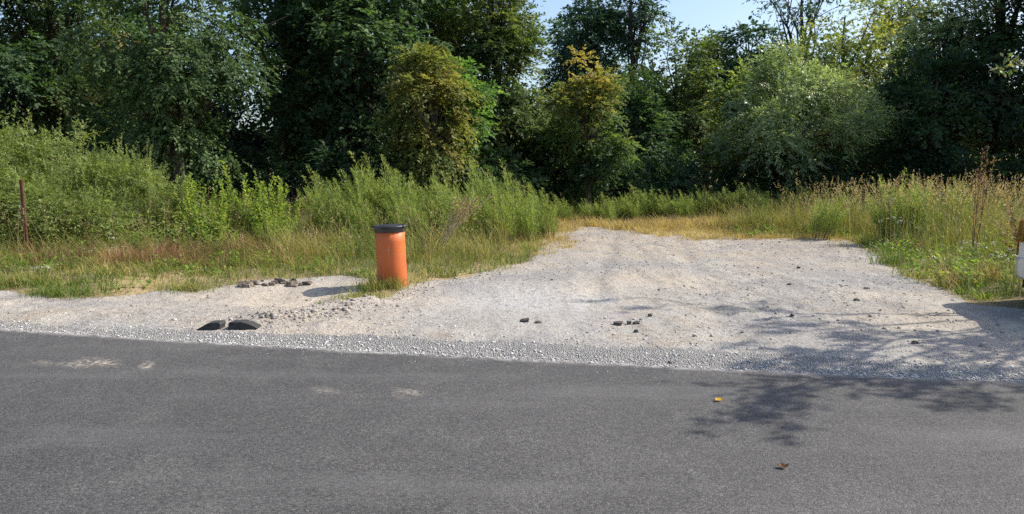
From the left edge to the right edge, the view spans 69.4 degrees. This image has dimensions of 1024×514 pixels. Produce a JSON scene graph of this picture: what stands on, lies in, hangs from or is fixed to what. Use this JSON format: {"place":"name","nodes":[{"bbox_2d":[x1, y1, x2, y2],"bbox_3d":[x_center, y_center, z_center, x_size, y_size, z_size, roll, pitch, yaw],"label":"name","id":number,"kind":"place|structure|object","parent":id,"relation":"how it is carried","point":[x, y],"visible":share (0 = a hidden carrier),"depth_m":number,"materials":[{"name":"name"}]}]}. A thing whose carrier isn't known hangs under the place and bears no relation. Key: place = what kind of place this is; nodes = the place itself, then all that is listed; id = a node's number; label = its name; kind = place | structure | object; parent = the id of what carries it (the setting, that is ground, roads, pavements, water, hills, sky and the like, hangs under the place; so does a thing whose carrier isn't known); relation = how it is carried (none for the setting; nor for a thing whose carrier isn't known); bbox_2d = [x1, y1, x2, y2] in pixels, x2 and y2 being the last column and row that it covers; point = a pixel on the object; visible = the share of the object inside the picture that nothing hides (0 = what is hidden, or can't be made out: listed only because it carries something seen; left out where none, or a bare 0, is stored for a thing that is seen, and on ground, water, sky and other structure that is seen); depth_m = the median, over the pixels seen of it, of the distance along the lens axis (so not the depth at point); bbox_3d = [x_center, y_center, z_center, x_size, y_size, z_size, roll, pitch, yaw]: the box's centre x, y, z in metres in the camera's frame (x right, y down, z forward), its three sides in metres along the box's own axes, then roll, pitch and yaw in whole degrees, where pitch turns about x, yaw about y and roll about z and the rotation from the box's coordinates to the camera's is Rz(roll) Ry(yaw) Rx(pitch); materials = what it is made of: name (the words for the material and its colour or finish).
{"place":"outdoors","nodes":[
{"label":"outdoors","id":0,"kind":"place"},
{"bbox_2d":[0,329,1023,513],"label":"road","id":1,"kind":"structure","parent":0,"point":[93,424],"depth_m":4.46,"materials":[{"name":"asphalt"}]},
{"bbox_2d":[0,172,1023,380],"bbox_3d":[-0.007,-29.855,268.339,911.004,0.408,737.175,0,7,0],"label":"ground","id":2,"kind":"structure","parent":0,"point":[559,301],"depth_m":8.54,"materials":[{"name":"gravel"}]},
{"bbox_2d":[0,146,40,239],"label":"willow shrub","id":3,"kind":"object","parent":2,"relation":"on","point":[2,171],"visible":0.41,"depth_m":13.68,"materials":[{"name":"green plant"}]},
{"bbox_2d":[0,101,58,240],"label":"willow shrub","id":4,"kind":"object","parent":2,"relation":"on","point":[10,144],"visible":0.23,"depth_m":14.60,"materials":[{"name":"green plant"}]},
{"bbox_2d":[0,267,64,290],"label":"grass tuft","id":5,"kind":"object","parent":2,"relation":"on","point":[4,280],"visible":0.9,"depth_m":10.10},
{"bbox_2d":[0,0,84,189],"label":"tree","id":6,"kind":"object","parent":2,"relation":"on","point":[19,57],"visible":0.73,"depth_m":23.42,"materials":[{"name":"green plant"}]},
{"bbox_2d":[0,164,90,247],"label":"willow shrub","id":7,"kind":"object","parent":2,"relation":"on","point":[35,212],"visible":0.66,"depth_m":13.16,"materials":[{"name":"green plant"}]},
{"bbox_2d":[0,108,108,228],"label":"willow shrub","id":8,"kind":"object","parent":2,"relation":"on","point":[36,168],"visible":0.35,"depth_m":14.67,"materials":[{"name":"green plant"}]},
{"bbox_2d":[15,281,113,298],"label":"grass tuft","id":9,"kind":"object","parent":2,"relation":"on","point":[67,290],"visible":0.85,"depth_m":9.50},
{"bbox_2d":[0,0,155,168],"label":"tree","id":10,"kind":"object","parent":2,"relation":"on","point":[57,98],"visible":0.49,"depth_m":24.83,"materials":[{"name":"green plant"}]},
{"bbox_2d":[3,130,155,243],"bbox_3d":[-8.351,-1.103,14.414,2.795,2.752,2.838,-3,7,-22],"label":"willow shrub","id":11,"kind":"object","parent":2,"relation":"on","point":[103,181],"visible":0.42,"depth_m":14.24,"materials":[{"name":"green plant"}]},
{"bbox_2d":[50,179,144,250],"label":"willow shrub","id":12,"kind":"object","parent":2,"relation":"on","point":[96,214],"visible":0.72,"depth_m":13.41,"materials":[{"name":"green plant"}]},
{"bbox_2d":[3,0,209,168],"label":"tree","id":13,"kind":"object","parent":2,"relation":"on","point":[132,31],"visible":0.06,"depth_m":28.41,"materials":[{"name":"green plant"}]},
{"bbox_2d":[50,97,170,209],"bbox_3d":[-11.649,-2.558,21.790,3.897,4.247,4.599,1,7,10],"label":"undergrowth bush","id":14,"kind":"object","parent":2,"relation":"on","point":[98,138],"visible":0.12,"depth_m":21.28,"materials":[{"name":"green plant"}]},
{"bbox_2d":[82,137,183,232],"bbox_3d":[-7.741,-1.193,15.116,2.159,2.538,2.103,-1,7,-8],"label":"willow shrub","id":15,"kind":"object","parent":2,"relation":"on","point":[141,168],"visible":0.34,"depth_m":14.87,"materials":[{"name":"green plant"}]},
{"bbox_2d":[118,167,207,240],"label":"willow shrub","id":16,"kind":"object","parent":2,"relation":"on","point":[170,190],"visible":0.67,"depth_m":14.30,"materials":[{"name":"green plant"}]},
{"bbox_2d":[39,0,290,209],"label":"tree","id":17,"kind":"object","parent":2,"relation":"on","point":[169,126],"visible":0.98,"depth_m":19.53,"materials":[{"name":"green plant"}]},
{"bbox_2d":[168,167,235,243],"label":"leafy weed","id":18,"kind":"object","parent":2,"relation":"on","point":[191,196],"visible":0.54,"depth_m":14.24,"materials":[{"name":"green plant"}]},
{"bbox_2d":[182,189,231,246],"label":"leafy weed","id":19,"kind":"object","parent":2,"relation":"on","point":[219,224],"visible":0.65,"depth_m":13.56,"materials":[{"name":"green plant"}]},
{"bbox_2d":[140,129,276,216],"bbox_3d":[-8.905,-2.228,22.240,4.110,3.317,3.646,-4,8,-32],"label":"undergrowth bush","id":20,"kind":"object","parent":2,"relation":"on","point":[245,168],"visible":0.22,"depth_m":22.14,"materials":[{"name":"green plant"}]},
{"bbox_2d":[183,36,283,187],"bbox_3d":[-9.588,-4.259,24.605,3.717,6.110,3.531,-5,8,-36],"label":"tree","id":21,"kind":"object","parent":2,"relation":"on","point":[238,141],"visible":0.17,"depth_m":24.50,"materials":[{"name":"green plant"}]},
{"bbox_2d":[0,203,486,255],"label":"tall herbs","id":22,"kind":"object","parent":2,"relation":"on","point":[148,233],"visible":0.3,"depth_m":13.11,"materials":[{"name":"green plant"}]},
{"bbox_2d":[216,160,283,235],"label":"leafy weed","id":23,"kind":"object","parent":2,"relation":"on","point":[229,190],"visible":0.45,"depth_m":14.78,"materials":[{"name":"green plant"}]},
{"bbox_2d":[199,0,332,204],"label":"tree","id":24,"kind":"object","parent":2,"relation":"on","point":[280,95],"visible":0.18,"depth_m":26.04,"materials":[{"name":"green plant"}]},
{"bbox_2d":[237,170,302,237],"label":"leafy weed","id":25,"kind":"object","parent":2,"relation":"on","point":[276,205],"visible":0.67,"depth_m":14.30,"materials":[{"name":"green plant"}]},
{"bbox_2d":[251,203,297,247],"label":"leafy weed","id":26,"kind":"object","parent":2,"relation":"on","point":[272,226],"visible":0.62,"depth_m":13.47,"materials":[{"name":"green plant"}]},
{"bbox_2d":[223,144,344,208],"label":"undergrowth bush","id":27,"kind":"object","parent":2,"relation":"on","point":[295,180],"visible":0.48,"depth_m":22.23,"materials":[{"name":"green plant"}]},
{"bbox_2d":[298,164,351,241],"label":"feathery weed","id":28,"kind":"object","parent":2,"relation":"on","point":[323,196],"visible":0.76,"depth_m":15.29,"materials":[{"name":"green plant"}]},
{"bbox_2d":[330,182,382,239],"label":"feathery weed","id":29,"kind":"object","parent":2,"relation":"on","point":[352,216],"visible":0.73,"depth_m":14.83,"materials":[{"name":"green plant"}]},
{"bbox_2d":[294,113,419,208],"bbox_3d":[-4.471,-2.465,22.793,4.276,3.949,3.623,-3,8,-27],"label":"undergrowth bush","id":30,"kind":"object","parent":2,"relation":"on","point":[343,163],"visible":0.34,"depth_m":21.94,"materials":[{"name":"green plant"}]},
{"bbox_2d":[327,157,387,225],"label":"feathery weed","id":31,"kind":"object","parent":2,"relation":"on","point":[362,195],"visible":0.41,"depth_m":15.73,"materials":[{"name":"green plant"}]},
{"bbox_2d":[221,0,494,192],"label":"tree","id":32,"kind":"object","parent":2,"relation":"on","point":[355,84],"visible":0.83,"depth_m":23.30,"materials":[{"name":"green plant"}]},
{"bbox_2d":[236,272,488,326],"bbox_3d":[-1.389,0.490,9.375,1.247,0.147,4.894,4,8,34],"label":"rubble","id":33,"kind":"object","parent":2,"relation":"on","point":[276,316],"visible":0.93,"depth_m":8.22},
{"bbox_2d":[341,151,407,225],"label":"feathery weed","id":34,"kind":"object","parent":2,"relation":"on","point":[380,183],"visible":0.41,"depth_m":15.81,"materials":[{"name":"green plant"}]},
{"bbox_2d":[370,224,406,287],"bbox_3d":[-1.694,0.141,10.331,0.498,1.184,0.472,-3,8,-10],"label":"inspection pipe","id":35,"kind":"object","parent":2,"relation":"on","point":[390,250],"visible":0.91,"depth_m":10.14,"materials":[{"name":"orange plastic"}]},
{"bbox_2d":[351,273,428,290],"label":"grass tuft","id":36,"kind":"object","parent":2,"relation":"on","point":[396,285],"visible":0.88,"depth_m":10.09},
{"bbox_2d":[369,156,429,226],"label":"feathery weed","id":37,"kind":"object","parent":2,"relation":"on","point":[383,200],"visible":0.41,"depth_m":15.47,"materials":[{"name":"green plant"}]},
{"bbox_2d":[386,186,435,242],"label":"feathery weed","id":38,"kind":"object","parent":2,"relation":"on","point":[406,221],"visible":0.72,"depth_m":14.81,"materials":[{"name":"green plant"}]},
{"bbox_2d":[365,141,482,211],"bbox_3d":[-2.755,-2.134,22.014,3.902,3.550,4.399,5,8,36],"label":"undergrowth bush","id":39,"kind":"object","parent":2,"relation":"on","point":[381,166],"visible":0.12,"depth_m":21.15,"materials":[{"name":"green plant"}]},
{"bbox_2d":[400,163,450,234],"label":"feathery weed","id":40,"kind":"object","parent":2,"relation":"on","point":[423,192],"visible":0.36,"depth_m":16.14,"materials":[{"name":"green plant"}]},
{"bbox_2d":[369,40,489,207],"bbox_3d":[-2.300,-3.202,20.571,2.979,5.396,3.505,4,8,33],"label":"tree","id":41,"kind":"object","parent":2,"relation":"on","point":[427,140],"visible":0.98,"depth_m":20.05,"materials":[{"name":"green plant"}]},
{"bbox_2d":[347,0,547,179],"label":"tree","id":42,"kind":"object","parent":2,"relation":"on","point":[440,28],"visible":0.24,"depth_m":26.06,"materials":[{"name":"green plant"}]},
{"bbox_2d":[422,175,473,237],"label":"feathery weed","id":43,"kind":"object","parent":2,"relation":"on","point":[446,204],"visible":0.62,"depth_m":15.15,"materials":[{"name":"green plant"}]},
{"bbox_2d":[435,170,482,238],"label":"feathery weed","id":44,"kind":"object","parent":2,"relation":"on","point":[472,215],"visible":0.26,"depth_m":15.91,"materials":[{"name":"green plant"}]},
{"bbox_2d":[412,52,509,197],"bbox_3d":[-1.619,-3.394,21.935,3.155,5.334,2.784,0,7,0],"label":"tree","id":45,"kind":"object","parent":2,"relation":"on","point":[487,92],"visible":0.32,"depth_m":21.64,"materials":[{"name":"green plant"}]},
{"bbox_2d":[440,193,492,250],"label":"dried weed","id":46,"kind":"object","parent":2,"relation":"on","point":[464,212],"visible":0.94,"depth_m":13.61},
{"bbox_2d":[453,154,511,236],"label":"feathery weed","id":47,"kind":"object","parent":2,"relation":"on","point":[483,191],"visible":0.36,"depth_m":16.50,"materials":[{"name":"green plant"}]},
{"bbox_2d":[466,178,519,244],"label":"feathery weed","id":48,"kind":"object","parent":2,"relation":"on","point":[509,219],"visible":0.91,"depth_m":15.42,"materials":[{"name":"green plant"}]},
{"bbox_2d":[440,140,552,209],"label":"undergrowth bush","id":49,"kind":"object","parent":2,"relation":"on","point":[495,162],"visible":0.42,"depth_m":21.94,"materials":[{"name":"green plant"}]},
{"bbox_2d":[440,0,562,187],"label":"tree","id":50,"kind":"object","parent":2,"relation":"on","point":[511,38],"visible":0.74,"depth_m":24.70,"materials":[{"name":"green plant"}]},
{"bbox_2d":[470,159,537,238],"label":"feathery weed","id":51,"kind":"object","parent":2,"relation":"on","point":[514,193],"visible":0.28,"depth_m":16.63,"materials":[{"name":"green plant"}]},
{"bbox_2d":[0,219,1007,288],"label":"withered weeds","id":52,"kind":"object","parent":2,"relation":"on","point":[134,252],"visible":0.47,"depth_m":11.75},
{"bbox_2d":[0,222,1018,292],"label":"herbs","id":53,"kind":"object","parent":2,"relation":"on","point":[1007,270],"visible":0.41,"depth_m":11.75,"materials":[{"name":"green plant"}]},
{"bbox_2d":[0,187,1023,279],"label":"meadow grass","id":54,"kind":"structure","parent":2,"relation":"on","point":[304,218],"depth_m":13.50,"materials":[{"name":"plant"}]},
{"bbox_2d":[0,181,1023,270],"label":"yellow stalks","id":55,"kind":"object","parent":2,"relation":"on","point":[302,209],"visible":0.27,"depth_m":13.16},
{"bbox_2d":[4,227,1023,361],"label":"pebbles","id":56,"kind":"object","parent":2,"relation":"on","point":[290,316],"visible":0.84,"depth_m":9.23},
{"bbox_2d":[8,1,1023,195],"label":"wood","id":57,"kind":"object","parent":2,"relation":"on","point":[477,153],"depth_m":41.89,"materials":[{"name":"green plant"}]},
{"bbox_2d":[499,183,545,243],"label":"feathery weed","id":58,"kind":"object","parent":2,"relation":"on","point":[528,216],"visible":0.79,"depth_m":16.11,"materials":[{"name":"green plant"}]},
{"bbox_2d":[490,128,582,217],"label":"undergrowth bush","id":59,"kind":"object","parent":2,"relation":"on","point":[529,167],"visible":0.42,"depth_m":24.20,"materials":[{"name":"green plant"}]},
{"bbox_2d":[522,177,560,237],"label":"feathery weed","id":60,"kind":"object","parent":2,"relation":"on","point":[550,224],"visible":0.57,"depth_m":17.19,"materials":[{"name":"green plant"}]},
{"bbox_2d":[505,108,581,214],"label":"tree","id":61,"kind":"object","parent":2,"relation":"on","point":[545,148],"visible":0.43,"depth_m":24.71,"materials":[{"name":"green plant"}]},
{"bbox_2d":[81,192,1015,271],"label":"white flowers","id":62,"kind":"object","parent":2,"relation":"on","point":[880,235],"visible":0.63,"depth_m":14.85,"materials":[{"name":"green plant"}]},
{"bbox_2d":[532,12,585,164],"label":"tree","id":63,"kind":"object","parent":2,"relation":"on","point":[559,31],"visible":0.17,"depth_m":36.59,"materials":[{"name":"green plant"}]},
{"bbox_2d":[528,0,638,160],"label":"tree","id":64,"kind":"object","parent":2,"relation":"on","point":[591,35],"visible":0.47,"depth_m":34.31,"materials":[{"name":"green plant"}]},
{"bbox_2d":[532,44,646,218],"bbox_3d":[2.378,-3.752,23.317,3.682,5.751,2.992,0,7,0],"label":"tree","id":65,"kind":"object","parent":2,"relation":"on","point":[594,161],"visible":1,"depth_m":22.99,"materials":[{"name":"green plant"}]},
{"bbox_2d":[564,137,657,212],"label":"undergrowth bush","id":66,"kind":"object","parent":2,"relation":"on","point":[607,193],"visible":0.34,"depth_m":24.99,"materials":[{"name":"green plant"}]},
{"bbox_2d":[594,0,675,139],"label":"tree","id":67,"kind":"object","parent":2,"relation":"on","point":[644,17],"visible":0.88,"depth_m":33.76,"materials":[{"name":"green plant"}]},
{"bbox_2d":[623,182,654,219],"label":"feathery weed","id":68,"kind":"object","parent":2,"relation":"on","point":[643,201],"visible":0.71,"depth_m":22.90,"materials":[{"name":"green plant"}]},
{"bbox_2d":[595,64,683,203],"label":"tree","id":69,"kind":"object","parent":2,"relation":"on","point":[637,111],"visible":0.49,"depth_m":29.94,"materials":[{"name":"green plant"}]},
{"bbox_2d":[602,138,708,214],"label":"undergrowth bush","id":70,"kind":"object","parent":2,"relation":"on","point":[656,167],"visible":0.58,"depth_m":25.56,"materials":[{"name":"green plant"}]},
{"bbox_2d":[624,118,710,207],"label":"tree","id":71,"kind":"object","parent":2,"relation":"on","point":[682,150],"visible":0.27,"depth_m":28.21,"materials":[{"name":"green plant"}]},
{"bbox_2d":[654,189,688,220],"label":"feathery weed","id":72,"kind":"object","parent":2,"relation":"on","point":[670,210],"visible":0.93,"depth_m":22.15,"materials":[{"name":"green plant"}]},
{"bbox_2d":[621,20,744,199],"bbox_3d":[7.525,-5.964,32.459,5.948,8.746,5.462,0,7,0],"label":"tree","id":73,"kind":"object","parent":2,"relation":"on","point":[698,123],"visible":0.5,"depth_m":31.67,"materials":[{"name":"green plant"}]},
{"bbox_2d":[667,24,736,193],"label":"tree","id":74,"kind":"object","parent":2,"relation":"on","point":[706,53],"visible":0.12,"depth_m":34.99,"materials":[{"name":"green plant"}]},
{"bbox_2d":[662,144,754,209],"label":"undergrowth bush","id":75,"kind":"object","parent":2,"relation":"on","point":[717,186],"visible":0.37,"depth_m":25.57,"materials":[{"name":"green plant"}]},
{"bbox_2d":[696,51,768,191],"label":"tree","id":76,"kind":"object","parent":2,"relation":"on","point":[718,91],"visible":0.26,"depth_m":27.23,"materials":[{"name":"green plant"}]},
{"bbox_2d":[705,16,798,174],"bbox_3d":[10.820,-6.471,33.473,4.538,8.699,4.669,0,7,0],"label":"tree","id":77,"kind":"object","parent":2,"relation":"on","point":[747,34],"visible":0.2,"depth_m":33.12,"materials":[{"name":"green plant"}]},
{"bbox_2d":[735,182,776,216],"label":"feathery weed","id":78,"kind":"object","parent":2,"relation":"on","point":[759,200],"visible":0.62,"depth_m":21.88,"materials":[{"name":"green plant"}]},
{"bbox_2d":[713,137,826,213],"bbox_3d":[8.976,-2.550,25.813,3.826,3.481,4.313,2,7,20],"label":"undergrowth bush","id":79,"kind":"object","parent":2,"relation":"on","point":[763,184],"visible":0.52,"depth_m":24.88,"materials":[{"name":"green plant"}]},
{"bbox_2d":[742,0,844,194],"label":"tree","id":80,"kind":"object","parent":2,"relation":"on","point":[813,9],"visible":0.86,"depth_m":35.65,"materials":[{"name":"green plant"}]},
{"bbox_2d":[697,35,916,201],"bbox_3d":[9.921,-4.283,25.246,7.160,6.317,5.543,0,7,0],"label":"tree","id":81,"kind":"object","parent":2,"relation":"on","point":[783,129],"visible":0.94,"depth_m":24.23,"materials":[{"name":"green plant"}]},
{"bbox_2d":[808,187,854,239],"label":"feathery weed","id":82,"kind":"object","parent":2,"relation":"on","point":[823,216],"visible":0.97,"depth_m":17.08,"materials":[{"name":"green plant"}]},
{"bbox_2d":[781,140,893,210],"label":"undergrowth bush","id":83,"kind":"object","parent":2,"relation":"on","point":[846,174],"visible":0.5,"depth_m":24.50,"materials":[{"name":"green plant"}]},
{"bbox_2d":[769,0,910,200],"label":"tree","id":84,"kind":"object","parent":2,"relation":"on","point":[842,46],"visible":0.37,"depth_m":31.60,"materials":[{"name":"green plant"}]},
{"bbox_2d":[836,56,932,185],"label":"tree","id":85,"kind":"object","parent":2,"relation":"on","point":[880,95],"visible":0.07,"depth_m":27.37,"materials":[{"name":"green plant"}]},
{"bbox_2d":[826,135,943,208],"bbox_3d":[12.551,-2.421,24.773,3.010,3.280,3.551,-5,8,-34],"label":"undergrowth bush","id":86,"kind":"object","parent":2,"relation":"on","point":[894,146],"visible":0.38,"depth_m":24.28,"materials":[{"name":"green plant"}]},
{"bbox_2d":[866,174,915,241],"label":"meadow grass","id":87,"kind":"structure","parent":2,"relation":"on","point":[884,212],"depth_m":15.83,"materials":[{"name":"green plant"}]},
{"bbox_2d":[845,0,951,188],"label":"birch tree","id":88,"kind":"object","parent":2,"relation":"on","point":[906,15],"visible":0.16,"depth_m":33.52,"materials":[{"name":"green plant"}]},
{"bbox_2d":[888,167,941,236],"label":"meadow grass","id":89,"kind":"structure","parent":2,"relation":"on","point":[914,189],"depth_m":15.95,"materials":[{"name":"green plant"}]},
{"bbox_2d":[863,42,1003,202],"bbox_3d":[14.167,-4.167,24.809,4.349,6.154,4.219,0,7,0],"label":"tree","id":90,"kind":"object","parent":2,"relation":"on","point":[935,129],"visible":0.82,"depth_m":24.09,"materials":[{"name":"green plant"}]},
{"bbox_2d":[871,230,1016,288],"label":"verge herbs","id":91,"kind":"object","parent":2,"relation":"on","point":[961,274],"visible":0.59,"depth_m":11.40,"materials":[{"name":"green plant"}]},
{"bbox_2d":[883,0,1006,173],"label":"tree","id":92,"kind":"object","parent":2,"relation":"on","point":[955,23],"visible":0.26,"depth_m":26.41,"materials":[{"name":"green plant"}]},
{"bbox_2d":[883,0,1023,201],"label":"tree","id":93,"kind":"object","parent":2,"relation":"on","point":[928,21],"visible":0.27,"depth_m":25.86,"materials":[{"name":"green plant"}]},
{"bbox_2d":[936,177,974,231],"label":"feathery weed","id":94,"kind":"object","parent":2,"relation":"on","point":[960,208],"visible":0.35,"depth_m":16.65,"materials":[{"name":"green plant"}]},
{"bbox_2d":[915,0,1023,200],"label":"tree","id":95,"kind":"object","parent":2,"relation":"on","point":[1007,120],"visible":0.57,"depth_m":24.64,"materials":[{"name":"green plant"}]},
{"bbox_2d":[915,144,1023,211],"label":"undergrowth bush","id":96,"kind":"object","parent":2,"relation":"on","point":[970,167],"visible":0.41,"depth_m":23.02,"materials":[{"name":"green plant"}]},
{"bbox_2d":[970,146,999,254],"bbox_3d":[8.249,-0.976,12.982,0.441,1.996,0.306,3,7,26],"label":"dried dock","id":97,"kind":"object","parent":2,"relation":"on","point":[982,205],"visible":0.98,"depth_m":12.97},
{"bbox_2d":[961,156,1023,208],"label":"undergrowth bush","id":98,"kind":"object","parent":2,"relation":"on","point":[1017,165],"visible":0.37,"depth_m":23.00,"materials":[{"name":"green plant"}]},
{"bbox_2d":[995,179,1023,253],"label":"meadow grass","id":99,"kind":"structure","parent":2,"relation":"on","point":[1012,224],"depth_m":12.41,"materials":[{"name":"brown plant"}]},
{"bbox_2d":[1014,220,1023,287],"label":"parked car","id":100,"kind":"object","parent":2,"relation":"on","point":[1019,267],"visible":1,"depth_m":8.85,"materials":[{"name":"silver metal"}]},
{"bbox_2d":[0,219,1023,301],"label":"short grass","id":101,"kind":"structure","parent":0,"point":[106,271],"depth_m":11.21,"materials":[{"name":"plant"}]},
{"bbox_2d":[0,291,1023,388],"bbox_3d":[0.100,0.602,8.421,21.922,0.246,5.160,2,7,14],"label":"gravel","id":102,"kind":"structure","parent":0,"point":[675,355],"depth_m":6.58,"materials":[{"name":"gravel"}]},
{"bbox_2d":[0,0,1023,171],"label":"sky","id":103,"kind":"structure","parent":0,"point":[697,14],"materials":[{"name":"blue"}]},
{"bbox_2d":[501,211,966,255],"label":"dry grass","id":104,"kind":"structure","parent":0,"point":[664,228],"depth_m":19.29,"materials":[{"name":"plant"}]},
{"bbox_2d":[774,168,1023,247],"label":"seeding grass","id":105,"kind":"structure","parent":0,"point":[1007,193],"depth_m":16.32,"materials":[{"name":"plant"}]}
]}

